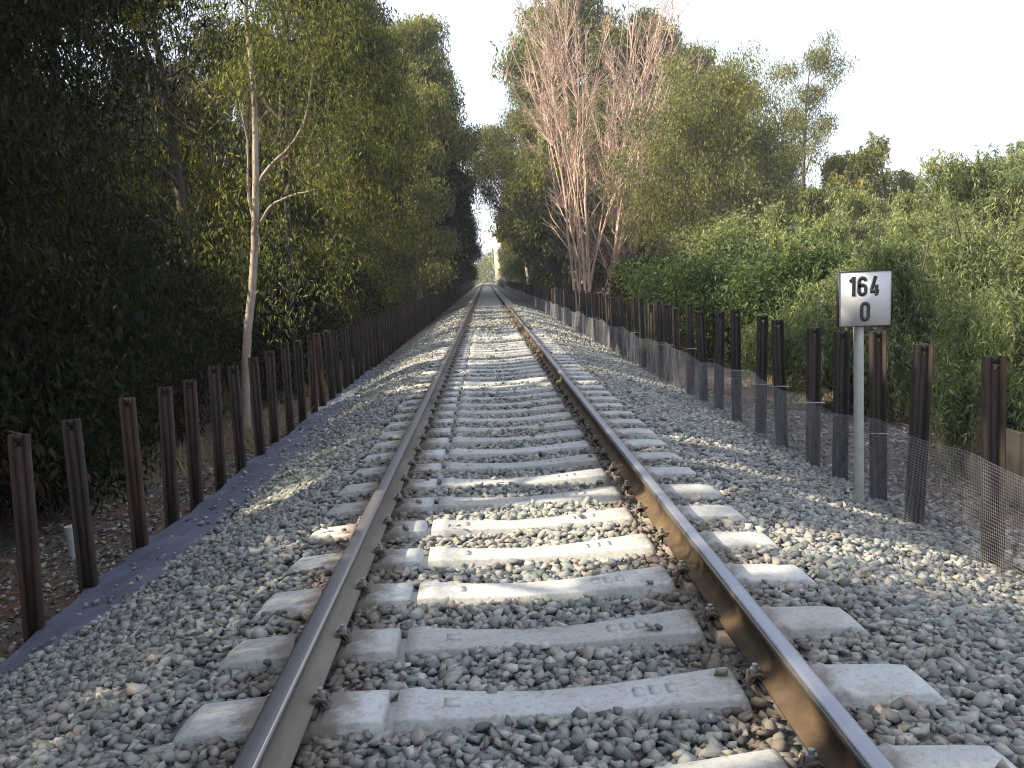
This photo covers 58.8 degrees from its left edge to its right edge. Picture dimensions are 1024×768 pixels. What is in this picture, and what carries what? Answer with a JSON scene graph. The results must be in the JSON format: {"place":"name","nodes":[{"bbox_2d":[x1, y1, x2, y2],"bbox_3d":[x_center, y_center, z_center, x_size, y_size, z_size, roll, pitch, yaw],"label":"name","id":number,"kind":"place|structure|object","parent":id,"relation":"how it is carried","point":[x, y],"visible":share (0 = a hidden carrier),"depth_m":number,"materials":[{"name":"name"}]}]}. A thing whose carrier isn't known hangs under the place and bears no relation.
{"place":"outdoors","nodes":[
{"label":"outdoors","id":0,"kind":"place"},
{"bbox_2d":[0,282,1023,658],"bbox_3d":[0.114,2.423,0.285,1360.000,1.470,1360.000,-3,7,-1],"label":"ground","id":1,"kind":"structure","parent":0,"point":[6,566],"depth_m":10.97,"materials":[{"name":"soil"}]},
{"bbox_2d":[7,434,45,642],"bbox_3d":[-3.337,1.163,6.281,0.122,1.650,0.105,-2,7,-9],"label":"rail post","id":2,"kind":"object","parent":1,"relation":"on","point":[26,535],"visible":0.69,"depth_m":6.25,"materials":[{"name":"metal"}]},
{"bbox_2d":[0,329,104,503],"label":"understorey bush","id":3,"kind":"object","parent":1,"relation":"on","point":[38,448],"visible":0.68,"depth_m":9.60,"materials":[{"name":"green plant"}]},
{"bbox_2d":[61,419,98,593],"bbox_3d":[-3.383,1.096,7.169,0.122,1.650,0.105,-4,6,-4],"label":"rail post","id":4,"kind":"object","parent":1,"relation":"on","point":[79,498],"visible":0.67,"depth_m":7.14,"materials":[{"name":"metal"}]},
{"bbox_2d":[0,220,194,515],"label":"understorey bush","id":5,"kind":"object","parent":1,"relation":"on","point":[68,363],"visible":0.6,"depth_m":12.12,"materials":[{"name":"green plant"}]},
{"bbox_2d":[6,227,201,472],"bbox_3d":[-7.417,-0.475,15.321,3.518,4.433,3.929,3,9,38],"label":"understorey bush","id":6,"kind":"object","parent":1,"relation":"on","point":[142,400],"visible":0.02,"depth_m":15.25,"materials":[{"name":"green plant"}]},
{"bbox_2d":[0,0,236,464],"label":"eucalyptus tree","id":7,"kind":"object","parent":1,"relation":"on","point":[108,237],"visible":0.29,"depth_m":13.90,"materials":[{"name":"green plant"}]},
{"bbox_2d":[0,0,245,541],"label":"eucalyptus tree","id":8,"kind":"object","parent":1,"relation":"on","point":[16,145],"visible":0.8,"depth_m":10.87,"materials":[{"name":"green plant"}]},
{"bbox_2d":[8,1,249,308],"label":"eucalyptus tree","id":9,"kind":"object","parent":1,"relation":"on","point":[151,81],"visible":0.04,"depth_m":22.51,"materials":[{"name":"green plant"}]},
{"bbox_2d":[118,397,148,551],"bbox_3d":[-3.377,0.940,8.164,0.122,1.650,0.105,-3,6,-2],"label":"rail post","id":10,"kind":"object","parent":1,"relation":"on","point":[133,475],"visible":0.69,"depth_m":8.13,"materials":[{"name":"metal"}]},
{"bbox_2d":[83,212,231,442],"bbox_3d":[-7.539,-1.020,18.221,3.600,5.069,4.944,-4,7,-9],"label":"understorey bush","id":11,"kind":"object","parent":1,"relation":"on","point":[180,258],"visible":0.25,"depth_m":18.20,"materials":[{"name":"green plant"}]},
{"bbox_2d":[157,387,179,527],"bbox_3d":[-3.418,0.850,9.087,0.122,1.650,0.105,-1,6,0],"label":"rail post","id":12,"kind":"object","parent":1,"relation":"on","point":[168,457],"visible":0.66,"depth_m":9.05,"materials":[{"name":"metal"}]},
{"bbox_2d":[61,0,312,426],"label":"eucalyptus tree","id":13,"kind":"object","parent":1,"relation":"on","point":[178,180],"visible":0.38,"depth_m":19.58,"materials":[{"name":"green plant"}]},
{"bbox_2d":[0,366,379,678],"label":"geotextile","id":14,"kind":"object","parent":1,"relation":"on","point":[67,620],"visible":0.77,"depth_m":7.70,"materials":[{"name":"fabric"}]},
{"bbox_2d":[182,380,203,511],"bbox_3d":[-3.439,0.779,9.853,0.122,1.650,0.105,0,7,4],"label":"rail post","id":15,"kind":"object","parent":1,"relation":"on","point":[192,429],"visible":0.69,"depth_m":9.82,"materials":[{"name":"metal"}]},
{"bbox_2d":[62,3,324,380],"bbox_3d":[-10.262,-6.140,26.733,8.958,13.436,6.458,-3,7,-1],"label":"eucalyptus tree","id":16,"kind":"object","parent":1,"relation":"on","point":[151,115],"visible":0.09,"depth_m":26.19,"materials":[{"name":"green plant"}]},
{"bbox_2d":[98,34,298,268],"bbox_3d":[-11.489,-6.080,31.155,7.475,12.376,8.341,-3,7,-1],"label":"eucalyptus tree","id":17,"kind":"object","parent":1,"relation":"on","point":[186,106],"visible":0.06,"depth_m":31.95,"materials":[{"name":"green plant"}]},
{"bbox_2d":[114,58,297,247],"bbox_3d":[-11.854,-6.646,36.049,6.389,12.584,8.616,1,8,27],"label":"eucalyptus tree","id":18,"kind":"object","parent":1,"relation":"on","point":[230,132],"visible":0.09,"depth_m":35.74,"materials":[{"name":"green plant"}]},
{"bbox_2d":[208,365,226,491],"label":"rail post","id":19,"kind":"object","parent":1,"relation":"on","point":[217,429],"visible":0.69,"depth_m":10.70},
{"bbox_2d":[227,366,246,473],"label":"rail post","id":20,"kind":"object","parent":1,"relation":"on","point":[237,420],"visible":0.72,"depth_m":11.54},
{"bbox_2d":[189,73,318,247],"bbox_3d":[-11.827,-7.282,40.489,7.850,12.856,7.027,-3,7,-1],"label":"eucalyptus tree","id":21,"kind":"object","parent":1,"relation":"on","point":[249,124],"visible":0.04,"depth_m":39.37,"materials":[{"name":"green plant"}]},
{"bbox_2d":[248,357,265,456],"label":"rail post","id":22,"kind":"object","parent":1,"relation":"on","point":[257,410],"visible":0.69,"depth_m":12.49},
{"bbox_2d":[197,224,319,408],"bbox_3d":[-6.297,-1.424,21.651,3.708,4.673,4.141,-8,9,-38],"label":"understorey bush","id":23,"kind":"object","parent":1,"relation":"on","point":[260,346],"visible":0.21,"depth_m":21.26,"materials":[{"name":"green plant"}]},
{"bbox_2d":[136,0,391,429],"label":"eucalyptus tree","id":24,"kind":"object","parent":1,"relation":"on","point":[255,243],"visible":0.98,"depth_m":17.56,"materials":[{"name":"green plant"}]},
{"bbox_2d":[162,0,377,368],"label":"eucalyptus tree","id":25,"kind":"object","parent":1,"relation":"on","point":[317,252],"visible":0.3,"depth_m":25.73,"materials":[{"name":"green plant"}]},
{"bbox_2d":[265,350,278,445],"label":"rail post","id":26,"kind":"object","parent":1,"relation":"on","point":[272,398],"visible":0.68,"depth_m":13.51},
{"bbox_2d":[206,17,344,246],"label":"eucalyptus tree","id":27,"kind":"object","parent":1,"relation":"on","point":[270,143],"visible":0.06,"depth_m":45.28,"materials":[{"name":"green plant"}]},
{"bbox_2d":[280,342,294,434],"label":"rail post","id":28,"kind":"object","parent":1,"relation":"on","point":[287,390],"visible":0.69,"depth_m":14.48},
{"bbox_2d":[178,0,421,394],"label":"eucalyptus tree","id":29,"kind":"object","parent":1,"relation":"on","point":[282,144],"visible":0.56,"depth_m":22.93,"materials":[{"name":"green plant"}]},
{"bbox_2d":[293,340,306,423],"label":"rail post","id":30,"kind":"object","parent":1,"relation":"on","point":[300,384],"visible":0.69,"depth_m":15.48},
{"bbox_2d":[307,335,317,413],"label":"rail post","id":31,"kind":"object","parent":1,"relation":"on","point":[312,372],"visible":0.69,"depth_m":16.60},
{"bbox_2d":[260,238,365,389],"bbox_3d":[-6.224,-1.718,25.121,4.474,4.587,3.258,0,7,23],"label":"understorey bush","id":32,"kind":"object","parent":1,"relation":"on","point":[318,326],"visible":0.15,"depth_m":24.70,"materials":[{"name":"green plant"}]},
{"bbox_2d":[313,333,326,406],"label":"rail post","id":33,"kind":"object","parent":1,"relation":"on","point":[320,378],"visible":0.67,"depth_m":17.52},
{"bbox_2d":[234,0,423,307],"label":"eucalyptus tree","id":34,"kind":"object","parent":1,"relation":"on","point":[385,50],"visible":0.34,"depth_m":31.35,"materials":[{"name":"green plant"}]},
{"bbox_2d":[306,252,398,367],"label":"understorey bush","id":35,"kind":"object","parent":1,"relation":"on","point":[367,296],"visible":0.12,"depth_m":30.11,"materials":[{"name":"green plant"}]},
{"bbox_2d":[291,0,436,325],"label":"eucalyptus tree","id":36,"kind":"object","parent":1,"relation":"on","point":[400,248],"visible":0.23,"depth_m":36.48,"materials":[{"name":"green plant"}]},
{"bbox_2d":[7,318,728,517],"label":"dry grass","id":37,"kind":"structure","parent":1,"relation":"on","point":[210,450],"depth_m":15.67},
{"bbox_2d":[333,60,437,308],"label":"eucalyptus tree","id":38,"kind":"object","parent":1,"relation":"on","point":[418,219],"visible":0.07,"depth_m":43.03,"materials":[{"name":"green plant"}]},
{"bbox_2d":[317,0,454,295],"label":"eucalyptus tree","id":39,"kind":"object","parent":1,"relation":"on","point":[411,184],"visible":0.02,"depth_m":48.23,"materials":[{"name":"green plant"}]},
{"bbox_2d":[351,9,491,299],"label":"eucalyptus tree","id":40,"kind":"object","parent":1,"relation":"on","point":[427,67],"visible":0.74,"depth_m":46.90,"materials":[{"name":"green plant"}]},
{"bbox_2d":[358,83,484,305],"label":"eucalyptus tree","id":41,"kind":"object","parent":1,"relation":"on","point":[462,193],"visible":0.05,"depth_m":53.62,"materials":[{"name":"green plant"}]},
{"bbox_2d":[460,94,538,277],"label":"eucalyptus tree","id":42,"kind":"object","parent":1,"relation":"on","point":[486,192],"visible":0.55,"depth_m":76.03,"materials":[{"name":"green plant"}]},
{"bbox_2d":[477,122,538,280],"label":"eucalyptus tree","id":43,"kind":"object","parent":1,"relation":"on","point":[522,269],"visible":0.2,"depth_m":86.03,"materials":[{"name":"green plant"}]},
{"bbox_2d":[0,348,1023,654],"bbox_3d":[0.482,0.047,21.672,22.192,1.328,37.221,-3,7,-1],"label":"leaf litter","id":44,"kind":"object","parent":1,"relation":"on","point":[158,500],"visible":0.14,"depth_m":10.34,"materials":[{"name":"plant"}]},
{"bbox_2d":[0,402,1023,663],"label":"loose stones","id":45,"kind":"object","parent":1,"relation":"on","point":[186,492],"visible":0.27,"depth_m":9.34,"materials":[{"name":"stone"}]},
{"bbox_2d":[0,282,1023,767],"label":"ballast bed","id":46,"kind":"object","parent":1,"relation":"on","point":[515,300],"visible":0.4,"depth_m":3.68,"materials":[{"name":"gravel"}]},
{"bbox_2d":[400,387,610,404],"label":"railway sleeper","id":47,"kind":"object","parent":46,"relation":"on","point":[470,399],"visible":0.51,"depth_m":11.56,"materials":[{"name":"concrete"}]},
{"bbox_2d":[405,382,605,398],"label":"railway sleeper","id":48,"kind":"object","parent":46,"relation":"on","point":[547,389],"visible":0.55,"depth_m":12.16,"materials":[{"name":"concrete"}]},
{"bbox_2d":[232,282,483,767],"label":"rail","id":49,"kind":"object","parent":48,"relation":"on","point":[276,734],"visible":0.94,"depth_m":3.75,"materials":[{"name":"metal"}]},
{"bbox_2d":[488,282,894,767],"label":"rail","id":50,"kind":"object","parent":48,"relation":"on","point":[822,722],"visible":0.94,"depth_m":3.57,"materials":[{"name":"metal"}]},
{"bbox_2d":[392,399,622,417],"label":"railway sleeper","id":51,"kind":"object","parent":46,"relation":"on","point":[556,407],"visible":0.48,"depth_m":10.37,"materials":[{"name":"concrete"}]},
{"bbox_2d":[399,393,617,410],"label":"railway sleeper","id":52,"kind":"object","parent":46,"relation":"on","point":[466,406],"visible":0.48,"depth_m":10.97,"materials":[{"name":"concrete"}]},
{"bbox_2d":[384,406,634,428],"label":"railway sleeper","id":53,"kind":"object","parent":46,"relation":"on","point":[558,416],"visible":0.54,"depth_m":9.78,"materials":[{"name":"concrete"}]},
{"bbox_2d":[379,415,644,438],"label":"railway sleeper","id":54,"kind":"object","parent":46,"relation":"on","point":[572,424],"visible":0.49,"depth_m":9.18,"materials":[{"name":"concrete"}]},
{"bbox_2d":[370,424,656,449],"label":"railway sleeper","id":55,"kind":"object","parent":46,"relation":"on","point":[426,442],"visible":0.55,"depth_m":8.58,"materials":[{"name":"concrete"}]},
{"bbox_2d":[351,448,678,477],"bbox_3d":[0.035,0.699,7.453,2.795,0.274,0.314,-3,7,-2],"label":"railway sleeper","id":56,"kind":"object","parent":46,"relation":"on","point":[585,460],"visible":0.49,"depth_m":7.39,"materials":[{"name":"concrete"}]},
{"bbox_2d":[363,435,668,460],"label":"railway sleeper","id":57,"kind":"object","parent":46,"relation":"on","point":[455,453],"visible":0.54,"depth_m":7.99,"materials":[{"name":"concrete"}]},
{"bbox_2d":[339,463,696,497],"bbox_3d":[0.047,0.767,6.868,2.795,0.274,0.314,-3,7,-1],"label":"railway sleeper","id":58,"kind":"object","parent":46,"relation":"on","point":[589,476],"visible":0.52,"depth_m":6.80,"materials":[{"name":"concrete"}]},
{"bbox_2d":[323,480,721,517],"bbox_3d":[0.075,0.836,6.272,2.795,0.274,0.314,-3,7,-1],"label":"railway sleeper","id":59,"kind":"object","parent":46,"relation":"on","point":[612,493],"visible":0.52,"depth_m":6.21,"materials":[{"name":"concrete"}]},
{"bbox_2d":[308,501,748,544],"bbox_3d":[0.084,0.906,5.675,2.795,0.274,0.314,-3,7,-2],"label":"railway sleeper","id":60,"kind":"object","parent":46,"relation":"on","point":[420,529],"visible":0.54,"depth_m":5.62,"materials":[{"name":"concrete"}]},
{"bbox_2d":[289,527,781,575],"bbox_3d":[0.117,0.975,5.077,2.795,0.274,0.314,-3,7,-1],"label":"railway sleeper","id":61,"kind":"object","parent":46,"relation":"on","point":[612,548],"visible":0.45,"depth_m":5.02,"materials":[{"name":"concrete"}]},
{"bbox_2d":[255,560,817,616],"bbox_3d":[0.120,1.044,4.489,2.795,0.274,0.314,-3,7,-1],"label":"railway sleeper","id":62,"kind":"object","parent":46,"relation":"on","point":[634,584],"visible":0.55,"depth_m":4.43,"materials":[{"name":"concrete"}]},
{"bbox_2d":[217,604,869,674],"bbox_3d":[0.133,1.114,3.891,2.795,0.274,0.314,-3,7,-1],"label":"railway sleeper","id":63,"kind":"object","parent":46,"relation":"on","point":[683,628],"visible":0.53,"depth_m":3.83,"materials":[{"name":"concrete"}]},
{"bbox_2d":[172,662,947,748],"bbox_3d":[0.164,1.183,3.292,2.795,0.274,0.314,-3,7,-1],"label":"railway sleeper","id":64,"kind":"object","parent":46,"relation":"on","point":[694,693],"visible":0.51,"depth_m":3.24,"materials":[{"name":"concrete"}]},
{"bbox_2d":[656,742,1016,767],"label":"railway sleeper","id":65,"kind":"object","parent":46,"relation":"on","point":[939,756],"visible":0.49,"depth_m":2.76,"materials":[{"name":"concrete"}]},
{"bbox_2d":[497,28,570,286],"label":"eucalyptus tree","id":66,"kind":"object","parent":1,"relation":"on","point":[518,190],"visible":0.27,"depth_m":68.63,"materials":[{"name":"green plant"}]},
{"bbox_2d":[483,80,608,293],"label":"eucalyptus tree","id":67,"kind":"object","parent":1,"relation":"on","point":[598,271],"visible":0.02,"depth_m":72.98,"materials":[{"name":"green plant"}]},
{"bbox_2d":[509,45,599,290],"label":"eucalyptus tree","id":68,"kind":"object","parent":1,"relation":"on","point":[565,273],"visible":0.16,"depth_m":68.21,"materials":[{"name":"green plant"}]},
{"bbox_2d":[487,0,643,293],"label":"eucalyptus tree","id":69,"kind":"object","parent":1,"relation":"on","point":[532,222],"visible":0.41,"depth_m":59.08,"materials":[{"name":"green plant"}]},
{"bbox_2d":[540,84,664,306],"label":"eucalyptus tree","id":70,"kind":"object","parent":1,"relation":"on","point":[603,112],"visible":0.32,"depth_m":55.08,"materials":[{"name":"green plant"}]},
{"bbox_2d":[520,53,711,286],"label":"bare tree","id":71,"kind":"object","parent":1,"relation":"on","point":[614,211],"visible":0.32,"depth_m":50.97,"materials":[{"name":"brown plant"}]},
{"bbox_2d":[477,0,758,299],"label":"bare tree","id":72,"kind":"object","parent":1,"relation":"on","point":[555,112],"visible":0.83,"depth_m":45.31,"materials":[{"name":"brown plant"}]},
{"bbox_2d":[593,240,672,336],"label":"bush","id":73,"kind":"object","parent":1,"relation":"on","point":[615,290],"visible":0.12,"depth_m":31.57,"materials":[{"name":"green plant"}]},
{"bbox_2d":[599,0,693,263],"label":"eucalyptus tree","id":74,"kind":"object","parent":1,"relation":"on","point":[646,18],"visible":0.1,"depth_m":59.05,"materials":[{"name":"green plant"}]},
{"bbox_2d":[612,251,727,354],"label":"bush","id":75,"kind":"object","parent":1,"relation":"on","point":[655,267],"visible":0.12,"depth_m":24.52,"materials":[{"name":"green plant"}]},
{"bbox_2d":[609,84,741,263],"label":"eucalyptus tree","id":76,"kind":"object","parent":1,"relation":"on","point":[642,225],"visible":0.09,"depth_m":53.24,"materials":[{"name":"green plant"}]},
{"bbox_2d":[685,303,696,394],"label":"fence post","id":77,"kind":"object","parent":1,"relation":"on","point":[689,319],"visible":0.78,"depth_m":14.41,"materials":[{"name":"metal"}]},
{"bbox_2d":[696,311,707,400],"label":"rail post","id":78,"kind":"object","parent":1,"relation":"on","point":[701,340],"visible":0.63,"depth_m":13.54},
{"bbox_2d":[631,234,781,363],"bbox_3d":[4.886,-1.857,21.779,4.190,3.393,3.770,-7,8,-33],"label":"bush","id":79,"kind":"object","parent":1,"relation":"on","point":[695,285],"visible":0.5,"depth_m":21.18,"materials":[{"name":"green plant"}]},
{"bbox_2d":[597,39,820,262],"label":"eucalyptus tree","id":80,"kind":"object","parent":1,"relation":"on","point":[696,136],"visible":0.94,"depth_m":40.52,"materials":[{"name":"green plant"}]},
{"bbox_2d":[680,38,743,214],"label":"eucalyptus tree","id":81,"kind":"object","parent":1,"relation":"on","point":[708,55],"visible":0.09,"depth_m":70.23,"materials":[{"name":"green plant"}]},
{"bbox_2d":[714,311,724,409],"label":"rail post","id":82,"kind":"object","parent":1,"relation":"on","point":[719,354],"visible":0.67,"depth_m":12.72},
{"bbox_2d":[649,70,815,247],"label":"eucalyptus tree","id":83,"kind":"object","parent":1,"relation":"on","point":[725,204],"visible":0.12,"depth_m":45.73,"materials":[{"name":"green plant"}]},
{"bbox_2d":[729,309,743,422],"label":"rail post","id":84,"kind":"object","parent":1,"relation":"on","point":[735,324],"visible":0.76,"depth_m":11.72,"materials":[{"name":"metal"}]},
{"bbox_2d":[664,197,809,279],"bbox_3d":[6.620,-3.120,26.968,4.827,4.596,3.643,-3,7,-1],"label":"bush","id":85,"kind":"object","parent":1,"relation":"on","point":[728,234],"visible":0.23,"depth_m":26.27,"materials":[{"name":"green plant"}]},
{"bbox_2d":[754,315,769,433],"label":"rail post","id":86,"kind":"object","parent":1,"relation":"on","point":[762,351],"visible":0.61,"depth_m":10.76,"materials":[{"name":"metal"}]},
{"bbox_2d":[771,319,789,447],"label":"rail post","id":87,"kind":"object","parent":1,"relation":"on","point":[778,359],"visible":0.82,"depth_m":9.92,"materials":[{"name":"metal"}]},
{"bbox_2d":[709,222,869,380],"bbox_3d":[5.478,-1.451,17.715,3.276,3.450,3.188,-3,7,-1],"label":"bush","id":88,"kind":"object","parent":1,"relation":"on","point":[760,298],"visible":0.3,"depth_m":17.26,"materials":[{"name":"green plant"}]},
{"bbox_2d":[764,27,860,229],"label":"eucalyptus tree","id":89,"kind":"object","parent":1,"relation":"on","point":[821,60],"visible":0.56,"depth_m":53.29,"materials":[{"name":"green plant"}]},
{"bbox_2d":[805,327,824,466],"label":"rail post","id":90,"kind":"object","parent":1,"relation":"on","point":[813,369],"visible":0.79,"depth_m":9.03,"materials":[{"name":"metal"}]},
{"bbox_2d":[696,201,950,367],"bbox_3d":[7.627,-2.277,22.165,5.981,3.698,6.403,-3,7,-1],"label":"bush","id":91,"kind":"object","parent":1,"relation":"on","point":[830,231],"visible":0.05,"depth_m":20.54,"materials":[{"name":"green plant"}]},
{"bbox_2d":[750,183,913,265],"bbox_3d":[10.940,-4.315,32.050,7.321,5.363,7.494,-3,7,-1],"label":"weeping tree","id":92,"kind":"object","parent":1,"relation":"on","point":[861,216],"visible":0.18,"depth_m":31.80,"materials":[{"name":"green plant"}]},
{"bbox_2d":[832,331,849,480],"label":"rail post","id":93,"kind":"object","parent":1,"relation":"on","point":[841,366],"visible":0.66,"depth_m":8.30,"materials":[{"name":"metal"}]},
{"bbox_2d":[505,286,1023,588],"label":"wire fence","id":94,"kind":"object","parent":93,"relation":"attached to","point":[838,439],"visible":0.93,"depth_m":8.98,"materials":[{"name":"metal"}]},
{"bbox_2d":[724,225,997,424],"bbox_3d":[5.658,-0.950,14.681,3.802,3.084,3.674,-5,7,-20],"label":"weeping tree","id":95,"kind":"object","parent":1,"relation":"on","point":[912,316],"visible":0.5,"depth_m":13.80,"materials":[{"name":"green plant"}]},
{"bbox_2d":[836,270,892,501],"bbox_3d":[2.797,0.193,7.260,0.432,2.186,0.119,-3,7,-1],"label":"kilometre sign","id":96,"kind":"object","parent":1,"relation":"on","point":[863,299],"visible":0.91,"depth_m":7.12,"materials":[{"name":"metal"}]},
{"bbox_2d":[789,131,943,236],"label":"weeping tree","id":97,"kind":"object","parent":1,"relation":"on","point":[857,170],"visible":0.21,"depth_m":40.21,"materials":[{"name":"green plant"}]},
{"bbox_2d":[867,331,888,500],"bbox_3d":[3.045,0.388,7.561,0.192,1.650,0.152,-2,5,0],"label":"rail post","id":98,"kind":"object","parent":1,"relation":"on","point":[878,381],"visible":0.76,"depth_m":7.52,"materials":[{"name":"metal"}]},
{"bbox_2d":[804,190,1023,348],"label":"weeping tree","id":99,"kind":"object","parent":1,"relation":"on","point":[974,241],"visible":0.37,"depth_m":16.79,"materials":[{"name":"green plant"}]},
{"bbox_2d":[904,344,933,526],"bbox_3d":[3.063,0.526,6.877,0.118,1.650,0.105,0,6,-2],"label":"rail post","id":100,"kind":"object","parent":1,"relation":"on","point":[921,393],"visible":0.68,"depth_m":6.83,"materials":[{"name":"metal"}]},
{"bbox_2d":[885,139,1023,251],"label":"weeping tree","id":101,"kind":"object","parent":1,"relation":"on","point":[982,181],"visible":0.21,"depth_m":23.39,"materials":[{"name":"green plant"}]},
{"bbox_2d":[922,275,1023,479],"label":"weeping tree","id":102,"kind":"object","parent":1,"relation":"on","point":[960,391],"visible":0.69,"depth_m":9.29,"materials":[{"name":"green plant"}]},
{"bbox_2d":[935,411,1023,512],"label":"panel wall","id":103,"kind":"structure","parent":1,"relation":"on","point":[1014,452],"depth_m":8.64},
{"bbox_2d":[981,355,1006,573],"bbox_3d":[3.067,0.643,5.806,0.118,1.650,0.105,-2,6,5],"label":"rail post","id":104,"kind":"object","parent":1,"relation":"on","point":[993,417],"visible":0.68,"depth_m":5.77,"materials":[{"name":"metal"}]},
{"bbox_2d":[12,0,1023,280],"label":"sky","id":105,"kind":"structure","parent":0,"point":[946,75],"materials":[{"name":"white"}]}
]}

